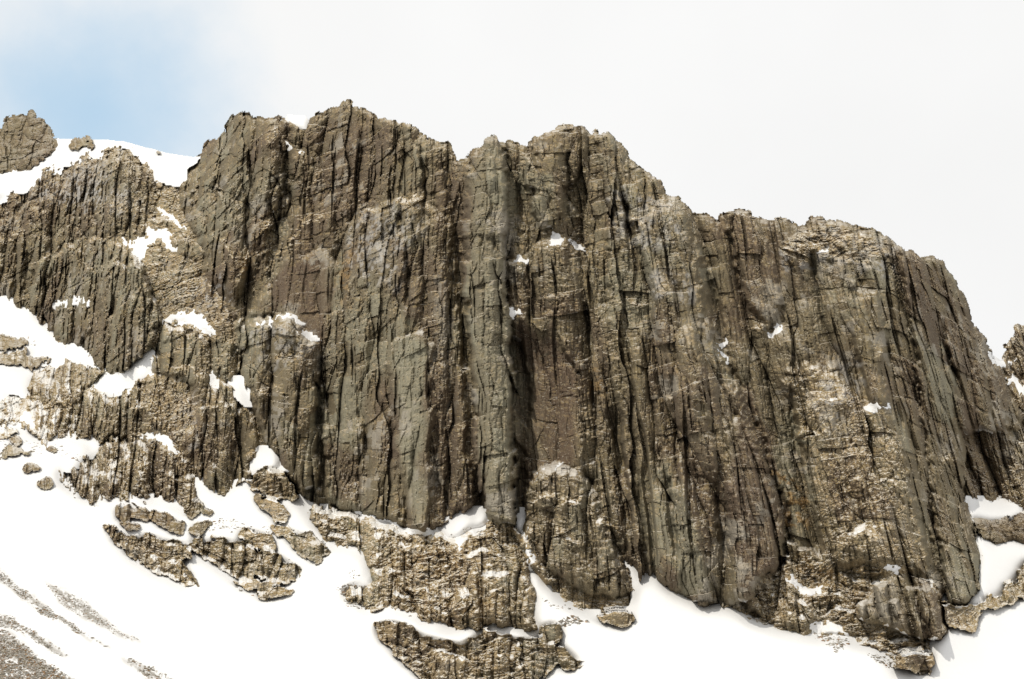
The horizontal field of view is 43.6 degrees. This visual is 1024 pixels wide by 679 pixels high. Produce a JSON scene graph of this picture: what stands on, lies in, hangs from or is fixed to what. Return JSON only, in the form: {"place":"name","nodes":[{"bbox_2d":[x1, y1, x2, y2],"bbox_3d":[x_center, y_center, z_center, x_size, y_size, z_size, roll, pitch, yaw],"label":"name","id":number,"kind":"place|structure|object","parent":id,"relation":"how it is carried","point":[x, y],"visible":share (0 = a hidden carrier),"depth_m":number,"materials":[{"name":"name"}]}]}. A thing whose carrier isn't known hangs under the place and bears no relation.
{"place":"outdoors","nodes":[
{"label":"outdoors","id":0,"kind":"place"},
{"bbox_2d":[0,115,1023,678],"bbox_3d":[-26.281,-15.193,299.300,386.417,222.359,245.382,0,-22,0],"label":"snow slope","id":1,"kind":"structure","parent":0,"point":[216,623],"depth_m":171.14,"materials":[{"name":"white snow"}]},
{"bbox_2d":[0,427,17,438],"bbox_3d":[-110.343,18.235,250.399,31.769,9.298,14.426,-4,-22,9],"label":"rock outcrop","id":2,"kind":"object","parent":1,"relation":"on","point":[9,431],"visible":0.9,"depth_m":246.30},
{"bbox_2d":[0,443,29,459],"bbox_3d":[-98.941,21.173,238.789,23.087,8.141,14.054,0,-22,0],"label":"boulder","id":3,"kind":"object","parent":1,"relation":"on","point":[10,450],"visible":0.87,"depth_m":235.05,"materials":[{"name":"beige stone"}]},
{"bbox_2d":[9,435,21,446],"bbox_3d":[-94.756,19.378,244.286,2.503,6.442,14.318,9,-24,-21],"label":"boulder","id":4,"kind":"object","parent":3,"relation":"on","point":[16,440],"visible":0.88,"depth_m":241.04,"materials":[{"name":"beige stone"}]},
{"bbox_2d":[0,347,50,370],"bbox_3d":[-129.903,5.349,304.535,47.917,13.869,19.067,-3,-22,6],"label":"rock outcrop","id":5,"kind":"object","parent":1,"relation":"on","point":[17,357],"visible":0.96,"depth_m":299.67,"materials":[{"name":"brown stone"}]},
{"bbox_2d":[0,334,27,351],"bbox_3d":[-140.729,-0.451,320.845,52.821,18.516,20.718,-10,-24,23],"label":"rock outcrop","id":6,"kind":"object","parent":5,"relation":"on","point":[6,342],"visible":0.97,"depth_m":313.88,"materials":[{"name":"brown stone"}]},
{"bbox_2d":[0,109,57,173],"bbox_3d":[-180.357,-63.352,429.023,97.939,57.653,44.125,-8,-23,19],"label":"rock tower","id":7,"kind":"structure","parent":1,"relation":"on","point":[28,141],"depth_m":411.41,"materials":[{"name":"brown stone"}]},
{"bbox_2d":[22,463,40,472],"bbox_3d":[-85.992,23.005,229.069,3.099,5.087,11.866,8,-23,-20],"label":"boulder","id":8,"kind":"object","parent":1,"relation":"on","point":[28,467],"visible":0.91,"depth_m":225.27,"materials":[{"name":"beige stone"}]},
{"bbox_2d":[0,614,66,655],"bbox_3d":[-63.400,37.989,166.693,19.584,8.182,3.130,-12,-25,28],"label":"scree","id":9,"kind":"structure","parent":1,"relation":"on","point":[12,623],"depth_m":166.68,"materials":[{"name":"gravel"}]},
{"bbox_2d":[0,629,69,678],"bbox_3d":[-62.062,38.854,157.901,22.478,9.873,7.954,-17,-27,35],"label":"scree","id":10,"kind":"structure","parent":1,"relation":"on","point":[23,664],"depth_m":157.33,"materials":[{"name":"gravel"}]},
{"bbox_2d":[0,338,79,497],"bbox_3d":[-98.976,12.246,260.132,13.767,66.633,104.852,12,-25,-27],"label":"loose stones","id":11,"kind":"object","parent":1,"relation":"on","point":[46,447],"visible":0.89,"depth_m":234.58,"materials":[{"name":"brown stone"}]},
{"bbox_2d":[37,477,53,489],"bbox_3d":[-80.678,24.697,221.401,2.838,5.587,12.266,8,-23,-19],"label":"boulder","id":12,"kind":"object","parent":1,"relation":"on","point":[44,483],"visible":0.85,"depth_m":217.74,"materials":[{"name":"beige stone"}]},
{"bbox_2d":[46,446,56,452],"bbox_3d":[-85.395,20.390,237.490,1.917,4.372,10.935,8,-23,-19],"label":"boulder","id":13,"kind":"object","parent":1,"relation":"on","point":[51,448],"visible":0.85,"depth_m":234.44,"materials":[{"name":"beige stone"}]},
{"bbox_2d":[0,572,106,646],"bbox_3d":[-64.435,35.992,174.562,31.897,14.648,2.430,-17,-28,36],"label":"scree","id":14,"kind":"structure","parent":1,"relation":"on","point":[43,609],"depth_m":172.94,"materials":[{"name":"gravel"}]},
{"bbox_2d":[27,358,105,408],"bbox_3d":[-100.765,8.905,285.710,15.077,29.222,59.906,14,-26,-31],"label":"rock buttress","id":15,"kind":"object","parent":1,"relation":"on","point":[67,383],"visible":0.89,"depth_m":273.23,"materials":[{"name":"brown stone"}]},
{"bbox_2d":[0,142,157,287],"bbox_3d":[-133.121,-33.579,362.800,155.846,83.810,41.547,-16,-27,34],"label":"rock buttress","id":16,"kind":"object","parent":1,"relation":"on","point":[108,197],"visible":0.93,"depth_m":343.94,"materials":[{"name":"brown stone"}]},
{"bbox_2d":[0,238,162,373],"bbox_3d":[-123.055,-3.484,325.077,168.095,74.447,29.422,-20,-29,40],"label":"rock buttress","id":17,"kind":"object","parent":1,"relation":"on","point":[113,325],"visible":0.98,"depth_m":292.27,"materials":[{"name":"brown stone"}]},
{"bbox_2d":[52,295,89,308],"bbox_3d":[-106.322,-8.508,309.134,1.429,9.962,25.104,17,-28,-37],"label":"snow patch","id":18,"kind":"object","parent":17,"relation":"on","point":[74,303],"visible":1,"depth_m":308.85,"materials":[{"name":"white snow"}]},
{"bbox_2d":[69,135,93,150],"bbox_3d":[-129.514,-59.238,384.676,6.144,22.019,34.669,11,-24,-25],"label":"rock outcrop","id":19,"kind":"object","parent":1,"relation":"on","point":[78,143],"visible":0.94,"depth_m":382.14,"materials":[{"name":"brown stone"}]},
{"bbox_2d":[48,585,137,639],"bbox_3d":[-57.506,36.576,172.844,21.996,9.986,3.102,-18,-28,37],"label":"scree","id":20,"kind":"structure","parent":1,"relation":"on","point":[69,597],"depth_m":174.00,"materials":[{"name":"gravel"}]},
{"bbox_2d":[43,393,160,445],"bbox_3d":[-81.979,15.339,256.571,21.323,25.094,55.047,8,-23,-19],"label":"rock buttress","id":21,"kind":"object","parent":1,"relation":"on","point":[101,417],"visible":0.87,"depth_m":242.90,"materials":[{"name":"brown stone"}]},
{"bbox_2d":[58,432,201,514],"bbox_3d":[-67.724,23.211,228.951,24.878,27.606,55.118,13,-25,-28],"label":"rock buttress","id":22,"kind":"object","parent":1,"relation":"on","point":[137,466],"visible":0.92,"depth_m":220.68,"materials":[{"name":"brown stone"}]},
{"bbox_2d":[139,432,180,454],"bbox_3d":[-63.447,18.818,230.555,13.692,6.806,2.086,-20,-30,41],"label":"snow patch","id":23,"kind":"object","parent":22,"relation":"on","point":[164,439],"visible":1,"depth_m":230.20,"materials":[{"name":"white snow"}]},
{"bbox_2d":[0,373,261,482],"bbox_3d":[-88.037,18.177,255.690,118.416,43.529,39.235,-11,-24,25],"label":"rock band","id":24,"kind":"object","parent":1,"relation":"on","point":[170,401],"visible":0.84,"depth_m":242.98,"materials":[{"name":"brown stone"}]},
{"bbox_2d":[18,410,35,429],"bbox_3d":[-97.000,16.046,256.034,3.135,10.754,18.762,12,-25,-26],"label":"snow patch","id":25,"kind":"object","parent":24,"relation":"on","point":[26,416],"visible":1,"depth_m":257.01,"materials":[{"name":"white snow"}]},
{"bbox_2d":[90,373,133,394],"bbox_3d":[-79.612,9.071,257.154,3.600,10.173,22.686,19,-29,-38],"label":"snow patch","id":26,"kind":"object","parent":24,"relation":"on","point":[128,391],"visible":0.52,"depth_m":249.72,"materials":[{"name":"white snow"}]},
{"bbox_2d":[150,321,212,388],"bbox_3d":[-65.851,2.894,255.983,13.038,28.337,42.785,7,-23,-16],"label":"rock buttress","id":27,"kind":"object","parent":24,"relation":"on","point":[179,352],"visible":0.84,"depth_m":245.56,"materials":[{"name":"brown stone"}]},
{"bbox_2d":[162,309,215,336],"bbox_3d":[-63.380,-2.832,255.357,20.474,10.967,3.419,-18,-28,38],"label":"snow patch","id":28,"kind":"object","parent":27,"relation":"on","point":[198,321],"visible":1,"depth_m":256.99,"materials":[{"name":"white snow"}]},
{"bbox_2d":[128,658,166,678],"bbox_3d":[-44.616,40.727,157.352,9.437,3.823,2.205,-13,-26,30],"label":"scree","id":29,"kind":"structure","parent":1,"relation":"on","point":[148,670],"depth_m":157.43,"materials":[{"name":"gravel"}]},
{"bbox_2d":[102,524,198,586],"bbox_3d":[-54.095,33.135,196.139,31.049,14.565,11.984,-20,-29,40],"label":"rock outcrop","id":30,"kind":"object","parent":1,"relation":"on","point":[158,556],"visible":0.97,"depth_m":191.83,"materials":[{"name":"brown stone"}]},
{"bbox_2d":[115,504,185,534],"bbox_3d":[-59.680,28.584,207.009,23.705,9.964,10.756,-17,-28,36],"label":"rock outcrop","id":31,"kind":"object","parent":1,"relation":"on","point":[125,513],"visible":0.96,"depth_m":202.71,"materials":[{"name":"brown stone"}]},
{"bbox_2d":[119,522,139,529],"bbox_3d":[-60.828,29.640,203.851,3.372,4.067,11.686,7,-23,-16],"label":"rock outcrop","id":32,"kind":"object","parent":31,"relation":"on","point":[131,526],"visible":0.85,"depth_m":199.76,"materials":[{"name":"brown stone"}]},
{"bbox_2d":[138,174,242,383],"bbox_3d":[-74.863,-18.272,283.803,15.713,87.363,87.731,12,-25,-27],"label":"gully rock","id":33,"kind":"object","parent":1,"relation":"on","point":[176,281],"visible":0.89,"depth_m":271.56,"materials":[{"name":"brown stone"}]},
{"bbox_2d":[122,226,177,262],"bbox_3d":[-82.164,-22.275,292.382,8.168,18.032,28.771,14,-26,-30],"label":"snow patch","id":34,"kind":"object","parent":33,"relation":"on","point":[164,234],"visible":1,"depth_m":293.38,"materials":[{"name":"white snow"}]},
{"bbox_2d":[146,238,169,255],"bbox_3d":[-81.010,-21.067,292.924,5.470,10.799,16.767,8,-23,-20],"label":"rock outcrop","id":35,"kind":"object","parent":33,"relation":"on","point":[158,246],"visible":0.83,"depth_m":288.60,"materials":[{"name":"brown stone"}]},
{"bbox_2d":[149,216,176,230],"bbox_3d":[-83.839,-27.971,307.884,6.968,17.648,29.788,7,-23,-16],"label":"rock outcrop","id":36,"kind":"object","parent":33,"relation":"on","point":[166,222],"visible":0.79,"depth_m":298.10,"materials":[{"name":"brown stone"}]},
{"bbox_2d":[156,206,186,229],"bbox_3d":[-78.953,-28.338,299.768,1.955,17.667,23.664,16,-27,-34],"label":"snow patch","id":37,"kind":"object","parent":33,"relation":"on","point":[170,216],"visible":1,"depth_m":301.83,"materials":[{"name":"white snow"}]},
{"bbox_2d":[171,233,205,260],"bbox_3d":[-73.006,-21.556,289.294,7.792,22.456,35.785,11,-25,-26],"label":"rock outcrop","id":38,"kind":"object","parent":33,"relation":"on","point":[187,246],"visible":0.81,"depth_m":278.86,"materials":[{"name":"brown stone"}]},
{"bbox_2d":[185,499,203,518],"bbox_3d":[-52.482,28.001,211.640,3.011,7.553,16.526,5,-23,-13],"label":"rock outcrop","id":39,"kind":"object","parent":1,"relation":"on","point":[195,509],"visible":0.85,"depth_m":205.60,"materials":[{"name":"brown stone"}]},
{"bbox_2d":[201,508,213,515],"bbox_3d":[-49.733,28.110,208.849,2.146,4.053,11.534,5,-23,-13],"label":"rock outcrop","id":40,"kind":"object","parent":1,"relation":"on","point":[208,512],"visible":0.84,"depth_m":204.09,"materials":[{"name":"brown stone"}]},
{"bbox_2d":[181,381,259,495],"bbox_3d":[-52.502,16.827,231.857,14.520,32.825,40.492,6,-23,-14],"label":"rock buttress","id":41,"kind":"object","parent":1,"relation":"on","point":[220,438],"visible":0.97,"depth_m":222.03,"materials":[{"name":"brown stone"}]},
{"bbox_2d":[209,370,219,389],"bbox_3d":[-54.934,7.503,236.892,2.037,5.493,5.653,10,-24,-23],"label":"snow patch","id":42,"kind":"object","parent":41,"relation":"on","point":[214,382],"visible":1,"depth_m":237.08,"materials":[{"name":"white snow"}]},
{"bbox_2d":[212,314,233,382],"bbox_3d":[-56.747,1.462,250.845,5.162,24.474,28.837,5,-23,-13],"label":"rock buttress","id":43,"kind":"object","parent":1,"relation":"on","point":[223,349],"visible":0.9,"depth_m":241.07,"materials":[{"name":"brown stone"}]},
{"bbox_2d":[187,535,301,583],"bbox_3d":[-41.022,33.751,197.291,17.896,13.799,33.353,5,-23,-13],"label":"rock outcrop","id":44,"kind":"object","parent":1,"relation":"on","point":[239,560],"visible":0.94,"depth_m":189.43,"materials":[{"name":"brown stone"}]},
{"bbox_2d":[189,520,211,537],"bbox_3d":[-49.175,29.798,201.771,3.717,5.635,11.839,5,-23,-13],"label":"rock outcrop","id":45,"kind":"object","parent":44,"relation":"on","point":[197,529],"visible":0.9,"depth_m":199.17,"materials":[{"name":"brown stone"}]},
{"bbox_2d":[238,527,275,551],"bbox_3d":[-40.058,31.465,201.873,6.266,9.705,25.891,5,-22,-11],"label":"rock outcrop","id":46,"kind":"object","parent":44,"relation":"on","point":[251,538],"visible":0.88,"depth_m":194.59,"materials":[{"name":"brown stone"}]},
{"bbox_2d":[206,518,293,601],"bbox_3d":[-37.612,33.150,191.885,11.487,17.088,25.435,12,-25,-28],"label":"loose stones","id":47,"kind":"object","parent":1,"relation":"on","point":[239,530],"visible":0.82,"depth_m":199.32,"materials":[{"name":"brown stone"}]},
{"bbox_2d":[254,493,289,523],"bbox_3d":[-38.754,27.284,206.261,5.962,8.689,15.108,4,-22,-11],"label":"rock outcrop","id":48,"kind":"object","parent":1,"relation":"on","point":[276,510],"visible":0.94,"depth_m":202.61,"materials":[{"name":"brown stone"}]},
{"bbox_2d":[247,465,298,501],"bbox_3d":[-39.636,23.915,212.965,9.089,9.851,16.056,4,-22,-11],"label":"rock outcrop","id":49,"kind":"object","parent":1,"relation":"on","point":[271,482],"visible":0.9,"depth_m":208.16,"materials":[{"name":"brown stone"}]},
{"bbox_2d":[258,586,293,599],"bbox_3d":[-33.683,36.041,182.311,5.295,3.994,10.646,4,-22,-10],"label":"rock outcrop","id":50,"kind":"object","parent":1,"relation":"on","point":[279,591],"visible":0.88,"depth_m":178.34,"materials":[{"name":"brown stone"}]},
{"bbox_2d":[234,579,280,593],"bbox_3d":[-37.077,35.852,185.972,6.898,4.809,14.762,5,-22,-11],"label":"rock outcrop","id":51,"kind":"object","parent":50,"relation":"on","point":[262,587],"visible":0.87,"depth_m":181.39,"materials":[{"name":"brown stone"}]},
{"bbox_2d":[271,524,294,537],"bbox_3d":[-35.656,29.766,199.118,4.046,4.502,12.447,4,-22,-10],"label":"rock outcrop","id":52,"kind":"object","parent":1,"relation":"on","point":[286,531],"visible":0.84,"depth_m":195.74,"materials":[{"name":"brown stone"}]},
{"bbox_2d":[284,530,329,563],"bbox_3d":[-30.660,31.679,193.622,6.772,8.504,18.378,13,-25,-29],"label":"rock outcrop","id":53,"kind":"object","parent":1,"relation":"on","point":[309,545],"visible":0.93,"depth_m":189.41,"materials":[{"name":"brown stone"}]},
{"bbox_2d":[180,99,486,531],"bbox_3d":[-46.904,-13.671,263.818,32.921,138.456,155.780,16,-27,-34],"label":"rock buttress","id":54,"kind":"object","parent":1,"relation":"on","point":[341,238],"visible":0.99,"depth_m":222.70,"materials":[{"name":"brown stone"}]},
{"bbox_2d":[255,446,293,474],"bbox_3d":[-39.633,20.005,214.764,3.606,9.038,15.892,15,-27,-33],"label":"snow patch","id":55,"kind":"object","parent":54,"relation":"on","point":[281,467],"visible":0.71,"depth_m":212.13,"materials":[{"name":"white snow"}]},
{"bbox_2d":[256,313,305,327],"bbox_3d":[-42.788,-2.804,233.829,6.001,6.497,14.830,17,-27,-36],"label":"snow patch","id":56,"kind":"object","parent":54,"relation":"on","point":[295,317],"visible":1,"depth_m":230.97,"materials":[{"name":"white snow"}]},
{"bbox_2d":[285,141,304,153],"bbox_3d":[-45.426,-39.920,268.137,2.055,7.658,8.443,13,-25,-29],"label":"snow patch","id":57,"kind":"object","parent":54,"relation":"on","point":[290,148],"visible":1,"depth_m":269.50,"materials":[{"name":"white snow"}]},
{"bbox_2d":[296,330,321,341],"bbox_3d":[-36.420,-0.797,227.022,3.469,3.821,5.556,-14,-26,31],"label":"snow patch","id":58,"kind":"object","parent":54,"relation":"on","point":[310,336],"visible":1,"depth_m":227.49,"materials":[{"name":"white snow"}]},
{"bbox_2d":[336,527,470,608],"bbox_3d":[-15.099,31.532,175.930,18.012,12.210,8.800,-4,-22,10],"label":"loose stones","id":59,"kind":"object","parent":1,"relation":"on","point":[346,589],"visible":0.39,"depth_m":175.95,"materials":[{"name":"brown stone"}]},
{"bbox_2d":[309,504,539,634],"bbox_3d":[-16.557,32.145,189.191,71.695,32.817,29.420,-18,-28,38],"label":"rock outcrop","id":60,"kind":"object","parent":1,"relation":"on","point":[479,581],"visible":0.9,"depth_m":172.17,"materials":[{"name":"brown stone"}]},
{"bbox_2d":[355,511,488,550],"bbox_3d":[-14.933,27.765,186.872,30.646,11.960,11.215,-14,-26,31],"label":"snow patch","id":61,"kind":"object","parent":60,"relation":"on","point":[459,541],"visible":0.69,"depth_m":181.61,"materials":[{"name":"white snow"}]},
{"bbox_2d":[462,134,519,524],"bbox_3d":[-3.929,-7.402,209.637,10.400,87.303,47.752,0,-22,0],"label":"rock pillar","id":62,"kind":"object","parent":60,"relation":"on","point":[484,288],"visible":0.94,"depth_m":193.86,"materials":[{"name":"brown stone"}]},
{"bbox_2d":[373,620,584,678],"bbox_3d":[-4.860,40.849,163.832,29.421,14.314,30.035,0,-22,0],"label":"rock outcrop","id":63,"kind":"object","parent":1,"relation":"on","point":[486,654],"visible":0.97,"depth_m":153.35,"materials":[{"name":"brown stone"}]},
{"bbox_2d":[540,623,562,643],"bbox_3d":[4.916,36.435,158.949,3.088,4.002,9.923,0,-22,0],"label":"rock outcrop","id":64,"kind":"object","parent":63,"relation":"on","point":[551,632],"visible":0.94,"depth_m":156.45,"materials":[{"name":"brown stone"}]},
{"bbox_2d":[542,598,588,626],"bbox_3d":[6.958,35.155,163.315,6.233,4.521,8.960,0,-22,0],"label":"loose stones","id":65,"kind":"object","parent":1,"relation":"on","point":[568,621],"visible":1,"depth_m":159.33,"materials":[{"name":"grey stone"}]},
{"bbox_2d":[514,528,630,615],"bbox_3d":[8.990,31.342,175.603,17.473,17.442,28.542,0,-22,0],"label":"rock outcrop","id":66,"kind":"object","parent":1,"relation":"on","point":[567,591],"visible":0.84,"depth_m":168.03,"materials":[{"name":"brown stone"}]},
{"bbox_2d":[525,544,535,571],"bbox_3d":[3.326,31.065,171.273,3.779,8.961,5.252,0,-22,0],"label":"snow patch","id":67,"kind":"object","parent":66,"relation":"on","point":[532,559],"visible":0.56,"depth_m":169.98,"materials":[{"name":"white snow"}]},
{"bbox_2d":[507,231,646,581],"bbox_3d":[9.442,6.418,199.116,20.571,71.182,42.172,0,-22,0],"label":"rock buttress","id":68,"kind":"object","parent":1,"relation":"on","point":[566,410],"visible":0.95,"depth_m":193.89,"materials":[{"name":"brown stone"}]},
{"bbox_2d":[509,307,522,319],"bbox_3d":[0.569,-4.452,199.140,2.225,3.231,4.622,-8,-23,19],"label":"snow patch","id":69,"kind":"object","parent":68,"relation":"on","point":[512,313],"visible":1,"depth_m":199.51,"materials":[{"name":"white snow"}]},
{"bbox_2d":[513,255,528,266],"bbox_3d":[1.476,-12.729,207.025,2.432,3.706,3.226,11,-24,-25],"label":"snow patch","id":70,"kind":"object","parent":68,"relation":"on","point":[519,258],"visible":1,"depth_m":206.43,"materials":[{"name":"white snow"}]},
{"bbox_2d":[457,123,646,307],"bbox_3d":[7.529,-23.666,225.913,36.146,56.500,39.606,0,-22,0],"label":"rock buttress","id":71,"kind":"object","parent":68,"relation":"on","point":[562,180],"visible":0.98,"depth_m":217.06,"materials":[{"name":"brown stone"}]},
{"bbox_2d":[547,228,571,246],"bbox_3d":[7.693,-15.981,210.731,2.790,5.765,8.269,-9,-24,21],"label":"snow patch","id":72,"kind":"object","parent":68,"relation":"on","point":[556,239],"visible":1,"depth_m":209.93,"materials":[{"name":"white snow"}]},
{"bbox_2d":[572,238,585,251],"bbox_3d":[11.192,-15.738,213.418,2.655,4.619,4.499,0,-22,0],"label":"snow patch","id":73,"kind":"object","parent":68,"relation":"on","point":[579,247],"visible":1,"depth_m":213.37,"materials":[{"name":"white snow"}]},
{"bbox_2d":[522,463,634,598],"bbox_3d":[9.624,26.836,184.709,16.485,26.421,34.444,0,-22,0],"label":"rock buttress","id":74,"kind":"object","parent":1,"relation":"on","point":[571,539],"visible":0.93,"depth_m":171.05,"materials":[{"name":"brown stone"}]},
{"bbox_2d":[596,609,635,627],"bbox_3d":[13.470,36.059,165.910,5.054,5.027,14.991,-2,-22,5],"label":"rock outcrop","id":75,"kind":"object","parent":1,"relation":"on","point":[621,618],"visible":0.91,"depth_m":159.41,"materials":[{"name":"brown stone"}]},
{"bbox_2d":[603,158,789,607],"bbox_3d":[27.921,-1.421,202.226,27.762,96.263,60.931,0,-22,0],"label":"rock buttress","id":76,"kind":"object","parent":1,"relation":"on","point":[709,526],"visible":0.98,"depth_m":178.98,"materials":[{"name":"stone"}]},
{"bbox_2d":[716,337,727,348],"bbox_3d":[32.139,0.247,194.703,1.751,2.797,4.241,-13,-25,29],"label":"snow patch","id":77,"kind":"object","parent":76,"relation":"on","point":[723,345],"visible":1,"depth_m":195.19,"materials":[{"name":"white snow"}]},
{"bbox_2d":[717,349,728,364],"bbox_3d":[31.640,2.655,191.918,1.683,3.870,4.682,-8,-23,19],"label":"snow patch","id":78,"kind":"object","parent":76,"relation":"on","point":[724,356],"visible":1,"depth_m":192.30,"materials":[{"name":"white snow"}]},
{"bbox_2d":[731,541,951,666],"bbox_3d":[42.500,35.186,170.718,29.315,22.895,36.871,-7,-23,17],"label":"rubble apron","id":79,"kind":"object","parent":1,"relation":"on","point":[846,588],"visible":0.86,"depth_m":164.01,"materials":[{"name":"brown stone"}]},
{"bbox_2d":[744,585,813,630],"bbox_3d":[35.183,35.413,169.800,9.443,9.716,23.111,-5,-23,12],"label":"rock outcrop","id":80,"kind":"object","parent":79,"relation":"on","point":[788,606],"visible":0.9,"depth_m":161.42,"materials":[{"name":"brown stone"}]},
{"bbox_2d":[784,574,822,595],"bbox_3d":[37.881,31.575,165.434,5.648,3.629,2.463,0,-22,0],"label":"snow patch","id":81,"kind":"object","parent":79,"relation":"on","point":[803,590],"visible":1,"depth_m":164.68,"materials":[{"name":"white snow"}]},
{"bbox_2d":[689,208,946,594],"bbox_3d":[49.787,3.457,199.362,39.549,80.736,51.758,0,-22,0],"label":"rock buttress","id":82,"kind":"object","parent":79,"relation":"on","point":[819,372],"visible":0.99,"depth_m":188.78,"materials":[{"name":"brown stone"}]},
{"bbox_2d":[767,323,782,337],"bbox_3d":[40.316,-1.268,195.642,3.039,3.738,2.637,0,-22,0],"label":"snow patch","id":83,"kind":"object","parent":82,"relation":"on","point":[778,329],"visible":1,"depth_m":195.39,"materials":[{"name":"white snow"}]},
{"bbox_2d":[863,402,890,412],"bbox_3d":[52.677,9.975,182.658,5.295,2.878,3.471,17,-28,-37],"label":"snow patch","id":84,"kind":"object","parent":82,"relation":"on","point":[871,407],"visible":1,"depth_m":181.26,"materials":[{"name":"white snow"}]},
{"bbox_2d":[810,620,848,635],"bbox_3d":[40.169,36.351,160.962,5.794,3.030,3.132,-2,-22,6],"label":"snow patch","id":85,"kind":"object","parent":79,"relation":"on","point":[818,628],"visible":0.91,"depth_m":160.46,"materials":[{"name":"white snow"}]},
{"bbox_2d":[816,633,896,668],"bbox_3d":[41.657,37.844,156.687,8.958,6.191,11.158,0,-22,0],"label":"loose stones","id":86,"kind":"object","parent":79,"relation":"on","point":[842,644],"visible":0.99,"depth_m":153.77,"materials":[{"name":"grey stone"}]},
{"bbox_2d":[883,564,900,574],"bbox_3d":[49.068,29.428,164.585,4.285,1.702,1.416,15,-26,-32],"label":"snow patch","id":87,"kind":"object","parent":79,"relation":"on","point":[890,568],"visible":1,"depth_m":163.75,"materials":[{"name":"white snow"}]},
{"bbox_2d":[855,572,946,640],"bbox_3d":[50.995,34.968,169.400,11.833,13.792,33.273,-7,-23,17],"label":"rock outcrop","id":88,"kind":"object","parent":79,"relation":"on","point":[905,604],"visible":0.94,"depth_m":158.23,"materials":[{"name":"brown stone"}]},
{"bbox_2d":[893,652,937,674],"bbox_3d":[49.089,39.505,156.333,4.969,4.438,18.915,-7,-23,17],"label":"rock outcrop","id":89,"kind":"object","parent":1,"relation":"on","point":[922,663],"visible":0.93,"depth_m":149.84,"materials":[{"name":"brown stone"}]},
{"bbox_2d":[899,246,1023,605],"bbox_3d":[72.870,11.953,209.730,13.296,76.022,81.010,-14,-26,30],"label":"rock pillar","id":90,"kind":"object","parent":1,"relation":"on","point":[963,388],"visible":0.94,"depth_m":200.93,"materials":[{"name":"brown stone"}]},
{"bbox_2d":[942,564,1023,632],"bbox_3d":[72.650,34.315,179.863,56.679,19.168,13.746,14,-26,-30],"label":"rubble apron","id":91,"kind":"object","parent":1,"relation":"on","point":[963,618],"visible":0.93,"depth_m":167.30,"materials":[{"name":"brown stone"}]},
{"bbox_2d":[960,323,1023,512],"bbox_3d":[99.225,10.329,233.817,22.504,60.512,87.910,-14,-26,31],"label":"rock buttress","id":92,"kind":"object","parent":1,"relation":"on","point":[993,470],"visible":0.94,"depth_m":211.16,"materials":[{"name":"brown stone"}]},
{"bbox_2d":[988,351,1016,367],"bbox_3d":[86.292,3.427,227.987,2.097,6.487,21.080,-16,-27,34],"label":"snow patch","id":93,"kind":"object","parent":92,"relation":"on","point":[1000,363],"visible":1,"depth_m":229.07,"materials":[{"name":"white snow"}]},
{"bbox_2d":[1007,373,1023,394],"bbox_3d":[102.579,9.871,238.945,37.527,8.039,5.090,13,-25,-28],"label":"snow patch","id":94,"kind":"object","parent":92,"relation":"on","point":[1019,387],"visible":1,"depth_m":230.26,"materials":[{"name":"white snow"}]},
{"bbox_2d":[973,512,1023,543],"bbox_3d":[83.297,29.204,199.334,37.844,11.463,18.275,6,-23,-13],"label":"rock outcrop","id":95,"kind":"object","parent":1,"relation":"on","point":[1001,530],"visible":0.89,"depth_m":190.81,"materials":[{"name":"brown stone"}]},
{"bbox_2d":[964,496,1001,521],"bbox_3d":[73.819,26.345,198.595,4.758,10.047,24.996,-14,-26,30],"label":"snow patch","id":96,"kind":"object","parent":95,"relation":"on","point":[999,497],"visible":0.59,"depth_m":204.65,"materials":[{"name":"white snow"}]},
{"bbox_2d":[0,0,1023,358],"label":"sky","id":97,"kind":"structure","parent":0,"point":[903,120],"materials":[{"name":"white"}]}
]}

